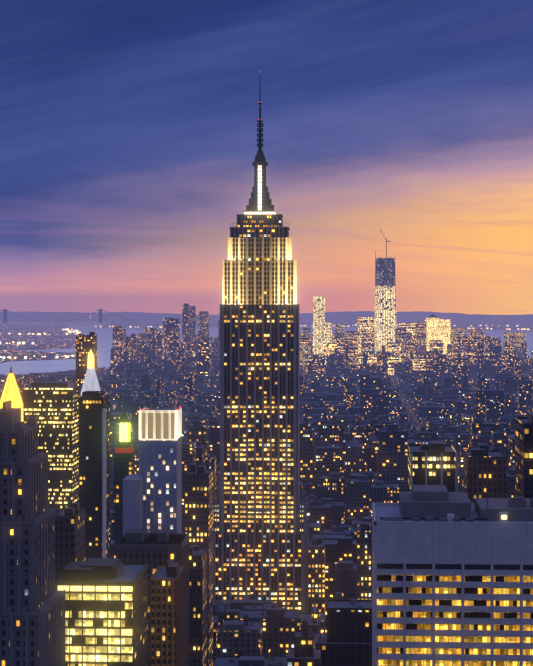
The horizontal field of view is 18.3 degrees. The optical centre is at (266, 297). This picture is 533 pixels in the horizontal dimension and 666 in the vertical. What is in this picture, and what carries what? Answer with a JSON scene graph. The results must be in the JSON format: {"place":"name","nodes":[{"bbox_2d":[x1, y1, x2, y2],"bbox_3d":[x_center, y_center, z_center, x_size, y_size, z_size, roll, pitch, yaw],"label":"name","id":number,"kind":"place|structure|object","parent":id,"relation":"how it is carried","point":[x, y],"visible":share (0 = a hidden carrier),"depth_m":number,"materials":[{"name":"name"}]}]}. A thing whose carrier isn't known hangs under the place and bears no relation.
{"place":"outdoors","nodes":[
{"label":"outdoors","id":0,"kind":"place"},
{"bbox_2d":[0,324,75,362],"bbox_3d":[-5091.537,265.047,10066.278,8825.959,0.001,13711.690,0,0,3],"label":"brooklyn ground","id":1,"kind":"structure","parent":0,"point":[57,338],"depth_m":9975.15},
{"bbox_2d":[0,324,529,357],"bbox_3d":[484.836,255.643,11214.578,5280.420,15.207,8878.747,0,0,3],"label":"shore lamps","id":2,"kind":"object","parent":1,"relation":"on","point":[73,331],"visible":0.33,"depth_m":13374.64,"materials":[{"name":"yellow"}]},
{"bbox_2d":[81,350,100,395],"bbox_3d":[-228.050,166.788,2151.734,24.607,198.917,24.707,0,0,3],"label":"spire roof","id":3,"kind":"structure","parent":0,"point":[90,383],"depth_m":2145.20,"materials":[{"name":"metal"}]},
{"bbox_2d":[0,315,532,374],"bbox_3d":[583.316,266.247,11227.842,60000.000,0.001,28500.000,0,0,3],"label":"water","id":4,"kind":"structure","parent":0,"point":[104,341],"depth_m":9584.95,"materials":[{"name":"blue liquid"}]},
{"bbox_2d":[0,309,134,322],"bbox_3d":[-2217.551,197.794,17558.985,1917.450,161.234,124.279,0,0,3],"label":"suspension bridge","id":5,"kind":"structure","parent":4,"relation":"on","point":[6,310],"depth_m":17554.19,"materials":[{"name":"metal"}]},
{"bbox_2d":[0,311,532,318],"bbox_3d":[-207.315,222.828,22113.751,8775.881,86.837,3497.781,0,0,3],"label":"hills","id":6,"kind":"structure","parent":0,"point":[144,315],"depth_m":20604.62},
{"bbox_2d":[0,319,532,330],"bbox_3d":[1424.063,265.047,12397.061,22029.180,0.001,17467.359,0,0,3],"label":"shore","id":7,"kind":"structure","parent":0,"point":[499,324],"depth_m":17546.39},
{"bbox_2d":[0,0,532,314],"label":"sky","id":8,"kind":"structure","parent":0,"point":[128,128],"materials":[{"name":"blue"}]},
{"bbox_2d":[173,365,527,430],"bbox_3d":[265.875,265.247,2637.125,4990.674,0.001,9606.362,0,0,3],"label":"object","id":9,"kind":"structure","parent":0,"point":[413,419],"depth_m":4145.54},
{"bbox_2d":[0,401,64,665],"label":"tower","id":10,"kind":"structure","parent":9,"relation":"on","point":[32,616],"depth_m":589.57,"materials":[{"name":"stone"}]},
{"bbox_2d":[0,367,22,421],"bbox_3d":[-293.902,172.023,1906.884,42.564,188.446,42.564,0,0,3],"label":"pyramid roof","id":11,"kind":"structure","parent":10,"relation":"on","point":[11,392],"depth_m":1899.13,"materials":[{"name":"gold metal"}]},
{"bbox_2d":[23,381,80,512],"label":"office building","id":12,"kind":"structure","parent":9,"relation":"on","point":[52,407],"depth_m":1490.41,"materials":[{"name":"black glass"}]},
{"bbox_2d":[55,502,84,589],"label":"tower","id":13,"kind":"structure","parent":9,"relation":"on","point":[69,534],"depth_m":751.73,"materials":[{"name":"grey concrete"}]},
{"bbox_2d":[76,332,96,388],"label":"dark tower","id":14,"kind":"structure","parent":9,"relation":"on","point":[85,344],"depth_m":2490.17,"materials":[{"name":"grey metal"}]},
{"bbox_2d":[79,391,109,559],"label":"slender tower","id":15,"kind":"structure","parent":9,"relation":"on","point":[94,453],"depth_m":1141.41,"materials":[{"name":"black"}]},
{"bbox_2d":[56,558,147,665],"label":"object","id":16,"kind":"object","parent":9,"relation":"on","point":[106,611],"visible":0.79,"depth_m":692.45,"materials":[{"name":"yellow"}]},
{"bbox_2d":[114,409,134,557],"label":"tower","id":17,"kind":"structure","parent":9,"relation":"on","point":[124,460],"depth_m":1241.72,"materials":[{"name":"brown metal"}]},
{"bbox_2d":[123,474,142,535],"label":"building","id":18,"kind":"structure","parent":9,"relation":"on","point":[132,501],"depth_m":926.83,"materials":[{"name":"grey concrete"}]},
{"bbox_2d":[115,529,188,665],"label":"classical building","id":19,"kind":"structure","parent":9,"relation":"on","point":[154,551],"depth_m":872.40,"materials":[{"name":"stone"}]},
{"bbox_2d":[139,406,181,532],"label":"tower","id":20,"kind":"structure","parent":9,"relation":"on","point":[160,451],"depth_m":941.94,"materials":[{"name":"blue glass"}]},
{"bbox_2d":[150,560,185,665],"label":"tower","id":21,"kind":"structure","parent":9,"relation":"on","point":[168,614],"depth_m":782.06,"materials":[{"name":"brown brick"}]},
{"bbox_2d":[189,545,206,665],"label":"tower","id":22,"kind":"structure","parent":9,"relation":"on","point":[197,605],"depth_m":952.11,"materials":[{"name":"grey concrete"}]},
{"bbox_2d":[184,463,212,665],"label":"tower","id":23,"kind":"structure","parent":9,"relation":"on","point":[198,504],"depth_m":1072.23,"materials":[{"name":"grey concrete"}]},
{"bbox_2d":[213,71,307,612],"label":"skyscraper","id":24,"kind":"structure","parent":9,"relation":"on","point":[260,539],"depth_m":1293.91,"materials":[{"name":"stone"}]},
{"bbox_2d":[0,314,532,665],"bbox_3d":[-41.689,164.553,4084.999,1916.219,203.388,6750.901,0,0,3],"label":"city buildings","id":25,"kind":"structure","parent":9,"relation":"on","point":[357,434],"depth_m":2223.89,"materials":[{"name":"grey concrete"}]},
{"bbox_2d":[308,536,324,617],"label":"tower","id":26,"kind":"structure","parent":9,"relation":"on","point":[316,572],"depth_m":1242.96,"materials":[{"name":"grey metal"}]},
{"bbox_2d":[113,303,524,374],"bbox_3d":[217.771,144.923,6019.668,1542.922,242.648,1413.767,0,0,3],"label":"distant skyline","id":27,"kind":"structure","parent":9,"relation":"on","point":[410,338],"depth_m":6088.37,"materials":[{"name":"grey concrete"}]},
{"bbox_2d":[313,296,331,354],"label":"skyscraper","id":28,"kind":"structure","parent":9,"relation":"on","point":[322,331],"depth_m":6095.94,"materials":[{"name":"beige"}]},
{"bbox_2d":[356,522,371,599],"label":"tower","id":29,"kind":"structure","parent":9,"relation":"on","point":[363,560],"depth_m":1143.42,"materials":[{"name":"grey metal"}]},
{"bbox_2d":[374,230,395,350],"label":"skyscraper","id":30,"kind":"structure","parent":9,"relation":"on","point":[385,308],"depth_m":6302.96,"materials":[{"name":"blue glass"}]},
{"bbox_2d":[408,441,457,491],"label":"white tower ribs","id":31,"kind":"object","parent":9,"relation":"on","point":[433,463],"visible":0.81,"depth_m":793.36,"materials":[{"name":"grey metal"}]},
{"bbox_2d":[425,314,450,354],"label":"office building","id":32,"kind":"structure","parent":9,"relation":"on","point":[437,328],"depth_m":6699.68,"materials":[{"name":"grey"}]},
{"bbox_2d":[372,485,532,665],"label":"office building","id":33,"kind":"structure","parent":9,"relation":"on","point":[452,578],"depth_m":513.85,"materials":[{"name":"concrete"}]},
{"bbox_2d":[463,443,505,502],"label":"brown brick tower","id":34,"kind":"structure","parent":9,"relation":"on","point":[484,467],"depth_m":873.84,"materials":[{"name":"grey brick"}]},
{"bbox_2d":[515,413,532,497],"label":"building","id":35,"kind":"structure","parent":9,"relation":"on","point":[523,457],"depth_m":756.85,"materials":[{"name":"grey metal"}]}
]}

